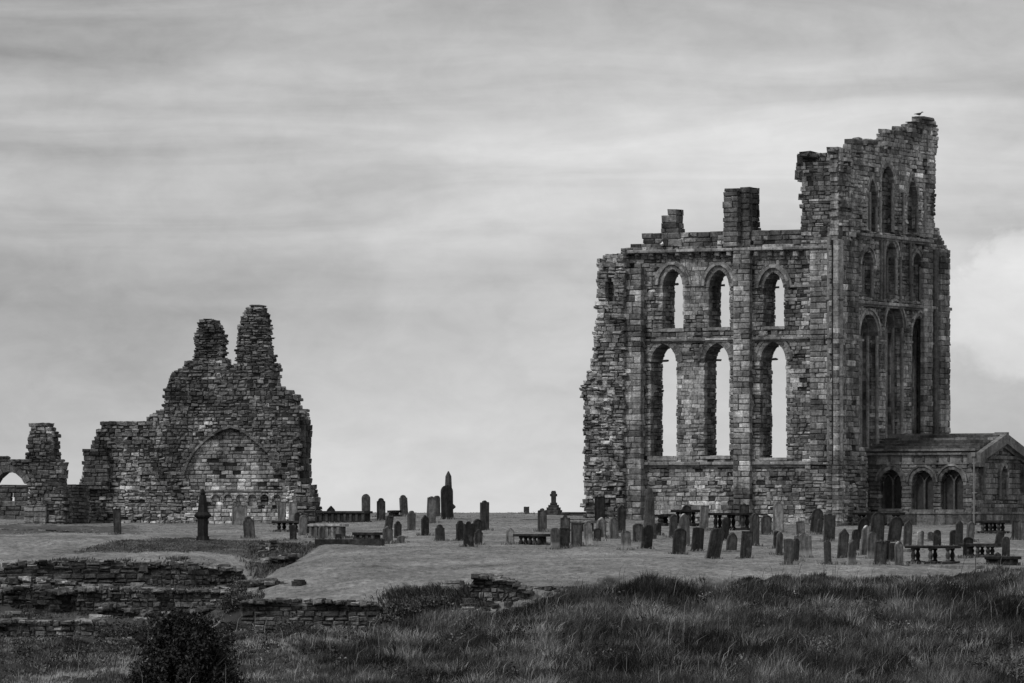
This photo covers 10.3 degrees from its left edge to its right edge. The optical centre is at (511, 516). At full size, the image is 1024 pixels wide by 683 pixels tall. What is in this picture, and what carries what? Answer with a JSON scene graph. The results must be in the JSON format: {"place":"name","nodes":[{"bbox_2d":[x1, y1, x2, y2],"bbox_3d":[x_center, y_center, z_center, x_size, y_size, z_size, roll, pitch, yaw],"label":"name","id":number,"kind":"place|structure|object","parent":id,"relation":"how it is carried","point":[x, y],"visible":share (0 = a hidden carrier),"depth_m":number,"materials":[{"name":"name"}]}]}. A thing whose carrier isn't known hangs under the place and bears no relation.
{"place":"outdoors","nodes":[
{"label":"outdoors","id":0,"kind":"place"},
{"bbox_2d":[74,537,310,559],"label":"mound grass","id":1,"kind":"structure","parent":0,"point":[160,545],"depth_m":270.33,"materials":[{"name":"plant"}]},
{"bbox_2d":[0,512,1023,682],"bbox_3d":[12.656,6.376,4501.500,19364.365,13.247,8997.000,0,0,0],"label":"ground","id":2,"kind":"structure","parent":0,"point":[377,560],"depth_m":258.86,"materials":[{"name":"plant"}]},
{"bbox_2d":[0,485,28,518],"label":"boundary wall","id":3,"kind":"structure","parent":2,"relation":"on","point":[10,508],"depth_m":317.95,"materials":[{"name":"stone"}]},
{"bbox_2d":[0,423,72,523],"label":"arch ruin","id":4,"kind":"object","parent":2,"relation":"on","point":[40,470],"visible":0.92,"depth_m":301.03,"materials":[{"name":"stone"}]},
{"bbox_2d":[0,583,77,608],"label":"foundation wall","id":5,"kind":"structure","parent":2,"relation":"on","point":[23,597],"depth_m":253.60,"materials":[{"name":"stone"}]},
{"bbox_2d":[0,576,83,587],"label":"foundation wall","id":6,"kind":"structure","parent":2,"relation":"on","point":[9,581],"depth_m":259.48,"materials":[{"name":"stone"}]},
{"bbox_2d":[31,589,74,613],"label":"foundation wall","id":7,"kind":"structure","parent":2,"relation":"on","point":[52,600],"depth_m":252.97,"materials":[{"name":"stone"}]},
{"bbox_2d":[0,617,126,637],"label":"foundation wall","id":8,"kind":"structure","parent":2,"relation":"on","point":[84,626],"depth_m":248.21,"materials":[{"name":"stone"}]},
{"bbox_2d":[0,559,153,586],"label":"foundation wall","id":9,"kind":"structure","parent":2,"relation":"on","point":[113,572],"depth_m":261.26,"materials":[{"name":"stone"}]},
{"bbox_2d":[67,484,89,523],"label":"ruined wall","id":10,"kind":"structure","parent":2,"relation":"on","point":[80,500],"depth_m":303.97,"materials":[{"name":"stone"}]},
{"bbox_2d":[113,508,120,533],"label":"headstone","id":11,"kind":"object","parent":2,"relation":"on","point":[117,519],"visible":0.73,"depth_m":278.20,"materials":[{"name":"stone"}]},
{"bbox_2d":[99,619,154,638],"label":"bush","id":12,"kind":"object","parent":2,"relation":"on","point":[109,630],"visible":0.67,"depth_m":246.31,"materials":[{"name":"grey plant"}]},
{"bbox_2d":[95,603,160,618],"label":"foundation wall","id":13,"kind":"structure","parent":2,"relation":"on","point":[115,610],"depth_m":250.61,"materials":[{"name":"stone"}]},
{"bbox_2d":[0,555,266,641],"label":"weeds","id":14,"kind":"object","parent":2,"relation":"on","point":[40,614],"visible":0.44,"depth_m":251.65,"materials":[{"name":"grey plant"}]},
{"bbox_2d":[74,586,237,612],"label":"foundation wall","id":15,"kind":"structure","parent":2,"relation":"on","point":[157,599],"depth_m":253.20,"materials":[{"name":"stone"}]},
{"bbox_2d":[139,559,210,588],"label":"foundation wall","id":16,"kind":"structure","parent":2,"relation":"on","point":[165,573],"depth_m":259.91,"materials":[{"name":"stone"}]},
{"bbox_2d":[127,607,251,682],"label":"bush","id":17,"kind":"object","parent":2,"relation":"on","point":[184,648],"visible":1,"depth_m":201.97,"materials":[{"name":"black plant"}]},
{"bbox_2d":[137,562,245,586],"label":"foundation wall","id":18,"kind":"structure","parent":2,"relation":"on","point":[221,574],"depth_m":260.99,"materials":[{"name":"stone"}]},
{"bbox_2d":[79,305,321,523],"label":"nave ruin","id":19,"kind":"object","parent":2,"relation":"on","point":[222,432],"visible":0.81,"depth_m":304.15,"materials":[{"name":"stone"}]},
{"bbox_2d":[184,604,216,616],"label":"foundation wall","id":20,"kind":"structure","parent":2,"relation":"on","point":[205,608],"depth_m":249.36,"materials":[{"name":"stone"}]},
{"bbox_2d":[194,489,210,540],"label":"obelisk","id":21,"kind":"object","parent":2,"relation":"on","point":[202,515],"visible":0.93,"depth_m":274.14,"materials":[{"name":"grey stone"}]},
{"bbox_2d":[213,621,246,635],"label":"bush","id":22,"kind":"object","parent":2,"relation":"on","point":[230,627],"visible":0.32,"depth_m":242.02,"materials":[{"name":"grey plant"}]},
{"bbox_2d":[219,575,254,613],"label":"bush","id":23,"kind":"object","parent":2,"relation":"on","point":[229,602],"visible":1,"depth_m":243.36,"materials":[{"name":"grey plant"}]},
{"bbox_2d":[232,504,246,524],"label":"headstone","id":24,"kind":"object","parent":2,"relation":"on","point":[239,513],"visible":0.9,"depth_m":297.40,"materials":[{"name":"stone"}]},
{"bbox_2d":[243,516,254,537],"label":"headstone","id":25,"kind":"object","parent":2,"relation":"on","point":[248,527],"visible":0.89,"depth_m":277.42,"materials":[{"name":"stone"}]},
{"bbox_2d":[235,578,287,590],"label":"foundation wall","id":26,"kind":"structure","parent":2,"relation":"on","point":[262,583],"depth_m":250.90,"materials":[{"name":"stone"}]},
{"bbox_2d":[253,539,277,556],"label":"foundation wall","id":27,"kind":"structure","parent":2,"relation":"on","point":[266,548],"depth_m":268.44,"materials":[{"name":"stone"}]},
{"bbox_2d":[245,553,301,564],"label":"foundation wall","id":28,"kind":"structure","parent":2,"relation":"on","point":[286,558],"depth_m":264.33,"materials":[{"name":"stone"}]},
{"bbox_2d":[0,582,551,640],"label":"fallen rubble","id":29,"kind":"object","parent":2,"relation":"on","point":[487,606],"visible":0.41,"depth_m":249.19,"materials":[{"name":"stone"}]},
{"bbox_2d":[239,541,318,578],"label":"trench weeds","id":30,"kind":"object","parent":2,"relation":"on","point":[303,550],"visible":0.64,"depth_m":269.01,"materials":[{"name":"grey plant"}]},
{"bbox_2d":[278,502,285,524],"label":"headstone","id":31,"kind":"object","parent":2,"relation":"on","point":[281,511],"visible":0.75,"depth_m":301.12,"materials":[{"name":"stone"}]},
{"bbox_2d":[272,521,314,532],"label":"table tomb","id":32,"kind":"object","parent":2,"relation":"on","point":[284,524],"visible":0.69,"depth_m":284.86,"materials":[{"name":"grey stone"}]},
{"bbox_2d":[298,515,307,534],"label":"headstone","id":33,"kind":"object","parent":2,"relation":"on","point":[303,521],"visible":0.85,"depth_m":281.89,"materials":[{"name":"stone"}]},
{"bbox_2d":[239,597,381,633],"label":"foundation wall","id":34,"kind":"structure","parent":2,"relation":"on","point":[259,613],"depth_m":242.40,"materials":[{"name":"stone"}]},
{"bbox_2d":[308,524,348,537],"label":"chest tomb","id":35,"kind":"object","parent":2,"relation":"on","point":[331,530],"visible":0.67,"depth_m":279.11,"materials":[{"name":"grey stone"}]},
{"bbox_2d":[318,511,372,522],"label":"chest tomb","id":36,"kind":"object","parent":2,"relation":"on","point":[342,516],"visible":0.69,"depth_m":301.24,"materials":[{"name":"grey stone"}]},
{"bbox_2d":[315,539,384,545],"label":"grave kerb","id":37,"kind":"structure","parent":2,"relation":"on","point":[370,542],"depth_m":271.56,"materials":[{"name":"grey stone"}]},
{"bbox_2d":[352,532,382,538],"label":"chest tomb","id":38,"kind":"object","parent":2,"relation":"on","point":[366,535],"visible":0.47,"depth_m":276.52,"materials":[{"name":"grey stone"}]},
{"bbox_2d":[377,498,384,519],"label":"headstone","id":39,"kind":"object","parent":2,"relation":"on","point":[380,508],"visible":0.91,"depth_m":304.15,"materials":[{"name":"stone"}]},
{"bbox_2d":[407,511,415,529],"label":"headstone","id":40,"kind":"object","parent":2,"relation":"on","point":[411,520],"visible":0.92,"depth_m":286.52,"materials":[{"name":"stone"}]},
{"bbox_2d":[372,594,454,626],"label":"bush","id":41,"kind":"object","parent":2,"relation":"on","point":[424,603],"visible":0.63,"depth_m":240.40,"materials":[{"name":"grey plant"}]},
{"bbox_2d":[362,578,485,631],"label":"hanging grass","id":42,"kind":"structure","parent":2,"relation":"on","point":[407,592],"depth_m":243.16,"materials":[{"name":"plant"}]},
{"bbox_2d":[421,515,428,535],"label":"headstone","id":43,"kind":"object","parent":2,"relation":"on","point":[424,524],"visible":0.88,"depth_m":281.47,"materials":[{"name":"stone"}]},
{"bbox_2d":[426,496,436,522],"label":"headstone","id":44,"kind":"object","parent":2,"relation":"on","point":[431,508],"visible":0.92,"depth_m":299.17,"materials":[{"name":"stone"}]},
{"bbox_2d":[441,485,452,518],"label":"headstone","id":45,"kind":"object","parent":2,"relation":"on","point":[446,500],"visible":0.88,"depth_m":308.17,"materials":[{"name":"stone"}]},
{"bbox_2d":[440,580,466,590],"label":"stone block","id":46,"kind":"structure","parent":2,"relation":"on","point":[449,583],"depth_m":243.47,"materials":[{"name":"grey stone"}]},
{"bbox_2d":[463,521,473,546],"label":"headstone","id":47,"kind":"object","parent":2,"relation":"on","point":[468,532],"visible":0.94,"depth_m":269.10,"materials":[{"name":"stone"}]},
{"bbox_2d":[480,500,488,529],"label":"headstone","id":48,"kind":"object","parent":2,"relation":"on","point":[484,511],"visible":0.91,"depth_m":287.07,"materials":[{"name":"stone"}]},
{"bbox_2d":[469,573,532,601],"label":"foundation wall","id":49,"kind":"structure","parent":2,"relation":"on","point":[493,587],"depth_m":242.09,"materials":[{"name":"stone"}]},
{"bbox_2d":[0,556,1023,682],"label":"tussock grass","id":50,"kind":"structure","parent":2,"relation":"on","point":[634,662],"depth_m":221.11,"materials":[{"name":"grey plant"}]},
{"bbox_2d":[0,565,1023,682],"bbox_3d":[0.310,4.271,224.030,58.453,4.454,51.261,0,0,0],"label":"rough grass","id":51,"kind":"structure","parent":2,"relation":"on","point":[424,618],"depth_m":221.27,"materials":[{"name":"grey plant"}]},
{"bbox_2d":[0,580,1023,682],"bbox_3d":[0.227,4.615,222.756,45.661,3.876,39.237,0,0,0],"label":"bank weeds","id":52,"kind":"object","parent":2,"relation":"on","point":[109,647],"visible":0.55,"depth_m":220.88,"materials":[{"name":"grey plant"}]},
{"bbox_2d":[513,534,549,544],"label":"table tomb","id":53,"kind":"object","parent":2,"relation":"on","point":[530,537],"visible":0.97,"depth_m":270.58,"materials":[{"name":"grey stone"}]},
{"bbox_2d":[538,508,546,531],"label":"headstone","id":54,"kind":"object","parent":2,"relation":"on","point":[542,519],"visible":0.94,"depth_m":285.92,"materials":[{"name":"stone"}]},
{"bbox_2d":[546,491,561,514],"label":"stone cross","id":55,"kind":"object","parent":2,"relation":"on","point":[553,507],"visible":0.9,"depth_m":321.78,"materials":[{"name":"grey stone"}]},
{"bbox_2d":[531,586,576,591],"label":"foundation wall","id":56,"kind":"structure","parent":2,"relation":"on","point":[556,588],"depth_m":242.98,"materials":[{"name":"stone"}]},
{"bbox_2d":[550,527,559,548],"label":"headstone","id":57,"kind":"object","parent":2,"relation":"on","point":[554,537],"visible":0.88,"depth_m":266.72,"materials":[{"name":"stone"}]},
{"bbox_2d":[559,527,569,547],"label":"headstone","id":58,"kind":"object","parent":2,"relation":"on","point":[564,533],"visible":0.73,"depth_m":267.51,"materials":[{"name":"stone"}]},
{"bbox_2d":[107,511,1023,565],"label":"gravestones","id":59,"kind":"object","parent":2,"relation":"on","point":[772,547],"visible":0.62,"depth_m":273.62,"materials":[{"name":"grey stone"}]},
{"bbox_2d":[571,523,581,546],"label":"headstone","id":60,"kind":"object","parent":2,"relation":"on","point":[576,533],"visible":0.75,"depth_m":269.14,"materials":[{"name":"stone"}]},
{"bbox_2d":[583,521,592,544],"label":"headstone","id":61,"kind":"object","parent":2,"relation":"on","point":[588,532],"visible":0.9,"depth_m":270.25,"materials":[{"name":"stone"}]},
{"bbox_2d":[594,496,604,520],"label":"headstone","id":62,"kind":"object","parent":2,"relation":"on","point":[599,510],"visible":0.73,"depth_m":301.64,"materials":[{"name":"stone"}]},
{"bbox_2d":[609,517,618,538],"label":"headstone","id":63,"kind":"object","parent":2,"relation":"on","point":[613,528],"visible":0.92,"depth_m":278.40,"materials":[{"name":"stone"}]},
{"bbox_2d":[617,504,625,531],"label":"headstone","id":64,"kind":"object","parent":2,"relation":"on","point":[621,514],"visible":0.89,"depth_m":284.91,"materials":[{"name":"stone"}]},
{"bbox_2d":[621,530,630,549],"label":"headstone","id":65,"kind":"object","parent":2,"relation":"on","point":[625,539],"visible":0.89,"depth_m":265.99,"materials":[{"name":"stone"}]},
{"bbox_2d":[633,524,642,541],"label":"headstone","id":66,"kind":"object","parent":2,"relation":"on","point":[637,532],"visible":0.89,"depth_m":275.32,"materials":[{"name":"stone"}]},
{"bbox_2d":[641,524,652,548],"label":"headstone","id":67,"kind":"object","parent":2,"relation":"on","point":[647,536],"visible":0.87,"depth_m":267.85,"materials":[{"name":"stone"}]},
{"bbox_2d":[644,487,656,538],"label":"gravestone","id":68,"kind":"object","parent":2,"relation":"on","point":[649,512],"depth_m":278.25,"materials":[{"name":"grey stone"}]},
{"bbox_2d":[672,528,686,554],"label":"headstone","id":69,"kind":"object","parent":2,"relation":"on","point":[679,540],"visible":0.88,"depth_m":262.79,"materials":[{"name":"stone"}]},
{"bbox_2d":[679,513,689,545],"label":"headstone","id":70,"kind":"object","parent":2,"relation":"on","point":[684,521],"visible":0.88,"depth_m":272.24,"materials":[{"name":"stone"}]},
{"bbox_2d":[671,510,699,525],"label":"table tomb","id":71,"kind":"object","parent":2,"relation":"on","point":[689,512],"visible":0.48,"depth_m":298.70,"materials":[{"name":"grey stone"}]},
{"bbox_2d":[691,527,703,550],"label":"headstone","id":72,"kind":"object","parent":2,"relation":"on","point":[697,538],"visible":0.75,"depth_m":266.47,"materials":[{"name":"stone"}]},
{"bbox_2d":[699,505,708,528],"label":"headstone","id":73,"kind":"object","parent":2,"relation":"on","point":[704,512],"visible":0.73,"depth_m":292.40,"materials":[{"name":"stone"}]},
{"bbox_2d":[706,528,723,558],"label":"headstone","id":74,"kind":"object","parent":2,"relation":"on","point":[716,538],"visible":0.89,"depth_m":259.08,"materials":[{"name":"stone"}]},
{"bbox_2d":[708,513,752,530],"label":"table tomb","id":75,"kind":"object","parent":2,"relation":"on","point":[732,522],"visible":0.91,"depth_m":292.08,"materials":[{"name":"grey stone"}]},
{"bbox_2d":[726,532,737,549],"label":"headstone","id":76,"kind":"object","parent":2,"relation":"on","point":[731,541],"visible":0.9,"depth_m":266.31,"materials":[{"name":"stone"}]},
{"bbox_2d":[740,531,752,558],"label":"headstone","id":77,"kind":"object","parent":2,"relation":"on","point":[746,543],"visible":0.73,"depth_m":259.79,"materials":[{"name":"stone"}]},
{"bbox_2d":[750,513,758,545],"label":"headstone","id":78,"kind":"object","parent":2,"relation":"on","point":[754,522],"visible":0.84,"depth_m":274.02,"materials":[{"name":"stone"}]},
{"bbox_2d":[579,116,951,525],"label":"priory ruin","id":79,"kind":"object","parent":2,"relation":"on","point":[858,262],"visible":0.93,"depth_m":309.08,"materials":[{"name":"stone"}]},
{"bbox_2d":[761,515,771,534],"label":"headstone","id":80,"kind":"object","parent":2,"relation":"on","point":[766,523],"visible":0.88,"depth_m":287.34,"materials":[{"name":"stone"}]},
{"bbox_2d":[773,501,783,531],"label":"headstone","id":81,"kind":"object","parent":2,"relation":"on","point":[778,516],"visible":0.88,"depth_m":291.49,"materials":[{"name":"stone"}]},
{"bbox_2d":[783,539,792,564],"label":"headstone","id":82,"kind":"object","parent":2,"relation":"on","point":[788,549],"visible":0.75,"depth_m":254.38,"materials":[{"name":"stone"}]},
{"bbox_2d":[794,533,811,556],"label":"headstone","id":83,"kind":"object","parent":2,"relation":"on","point":[805,546],"visible":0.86,"depth_m":262.34,"materials":[{"name":"stone"}]},
{"bbox_2d":[810,509,822,532],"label":"headstone","id":84,"kind":"object","parent":2,"relation":"on","point":[817,514],"visible":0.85,"depth_m":290.80,"materials":[{"name":"stone"}]},
{"bbox_2d":[823,541,830,563],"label":"headstone","id":85,"kind":"object","parent":2,"relation":"on","point":[827,552],"visible":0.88,"depth_m":254.57,"materials":[{"name":"stone"}]},
{"bbox_2d":[823,514,835,540],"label":"headstone","id":86,"kind":"object","parent":2,"relation":"on","point":[829,527],"visible":0.75,"depth_m":280.28,"materials":[{"name":"stone"}]},
{"bbox_2d":[837,529,848,557],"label":"headstone","id":87,"kind":"object","parent":2,"relation":"on","point":[843,540],"visible":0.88,"depth_m":261.42,"materials":[{"name":"stone"}]},
{"bbox_2d":[847,540,856,564],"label":"headstone","id":88,"kind":"object","parent":2,"relation":"on","point":[852,548],"visible":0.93,"depth_m":254.58,"materials":[{"name":"stone"}]},
{"bbox_2d":[860,525,870,554],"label":"headstone","id":89,"kind":"object","parent":2,"relation":"on","point":[866,531],"visible":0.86,"depth_m":264.08,"materials":[{"name":"stone"}]},
{"bbox_2d":[867,532,876,558],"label":"headstone","id":90,"kind":"object","parent":2,"relation":"on","point":[871,538],"visible":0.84,"depth_m":260.55,"materials":[{"name":"stone"}]},
{"bbox_2d":[870,512,884,540],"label":"headstone","id":91,"kind":"object","parent":2,"relation":"on","point":[878,523],"visible":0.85,"depth_m":278.47,"materials":[{"name":"stone"}]},
{"bbox_2d":[853,512,904,525],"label":"table tomb","id":92,"kind":"object","parent":2,"relation":"on","point":[864,514],"visible":0.33,"depth_m":303.99,"materials":[{"name":"grey stone"}]},
{"bbox_2d":[874,540,886,564],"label":"headstone","id":93,"kind":"object","parent":2,"relation":"on","point":[880,551],"visible":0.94,"depth_m":254.58,"materials":[{"name":"stone"}]},
{"bbox_2d":[887,517,902,541],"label":"headstone","id":94,"kind":"object","parent":2,"relation":"on","point":[895,529],"visible":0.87,"depth_m":278.43,"materials":[{"name":"stone"}]},
{"bbox_2d":[894,541,902,564],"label":"headstone","id":95,"kind":"object","parent":2,"relation":"on","point":[898,551],"visible":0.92,"depth_m":253.07,"materials":[{"name":"stone"}]},
{"bbox_2d":[903,520,911,545],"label":"headstone","id":96,"kind":"object","parent":2,"relation":"on","point":[907,537],"visible":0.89,"depth_m":274.04,"materials":[{"name":"stone"}]},
{"bbox_2d":[905,545,960,563],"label":"table tomb","id":97,"kind":"object","parent":2,"relation":"on","point":[948,555],"visible":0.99,"depth_m":254.72,"materials":[{"name":"grey stone"}]},
{"bbox_2d":[865,432,1023,524],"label":"chapel","id":98,"kind":"structure","parent":2,"relation":"on","point":[949,479],"depth_m":307.30,"materials":[{"name":"stone"}]},
{"bbox_2d":[875,464,905,510],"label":"window","id":99,"kind":"structure","parent":98,"relation":"in","point":[892,488],"depth_m":308.03,"materials":[{"name":"stone"}]},
{"bbox_2d":[906,465,937,511],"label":"window","id":100,"kind":"structure","parent":98,"relation":"in","point":[924,482],"depth_m":307.12,"materials":[{"name":"stone"}]},
{"bbox_2d":[936,464,967,511],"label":"window","id":101,"kind":"structure","parent":98,"relation":"in","point":[953,481],"depth_m":306.30,"materials":[{"name":"stone"}]},
{"bbox_2d":[930,565,984,568],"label":"ledger slab","id":102,"kind":"structure","parent":2,"relation":"on","point":[960,566],"depth_m":251.04,"materials":[{"name":"grey stone"}]},
{"bbox_2d":[956,520,962,546],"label":"headstone","id":103,"kind":"object","parent":2,"relation":"on","point":[959,531],"visible":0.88,"depth_m":273.07,"materials":[{"name":"stone"}]},
{"bbox_2d":[959,543,1000,557],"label":"table tomb","id":104,"kind":"object","parent":2,"relation":"on","point":[982,546],"visible":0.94,"depth_m":261.46,"materials":[{"name":"grey stone"}]},
{"bbox_2d":[975,520,1009,533],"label":"table tomb","id":105,"kind":"object","parent":2,"relation":"on","point":[990,527],"visible":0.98,"depth_m":289.37,"materials":[{"name":"grey stone"}]},
{"bbox_2d":[984,556,1020,564],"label":"chest tomb","id":106,"kind":"object","parent":2,"relation":"on","point":[1011,560],"visible":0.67,"depth_m":253.87,"materials":[{"name":"grey stone"}]},
{"bbox_2d":[1002,536,1009,555],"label":"headstone","id":107,"kind":"object","parent":2,"relation":"on","point":[1005,545],"visible":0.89,"depth_m":261.69,"materials":[{"name":"stone"}]},
{"bbox_2d":[0,0,1023,512],"label":"sky","id":108,"kind":"structure","parent":0,"point":[421,200],"materials":[{"name":"grey"}]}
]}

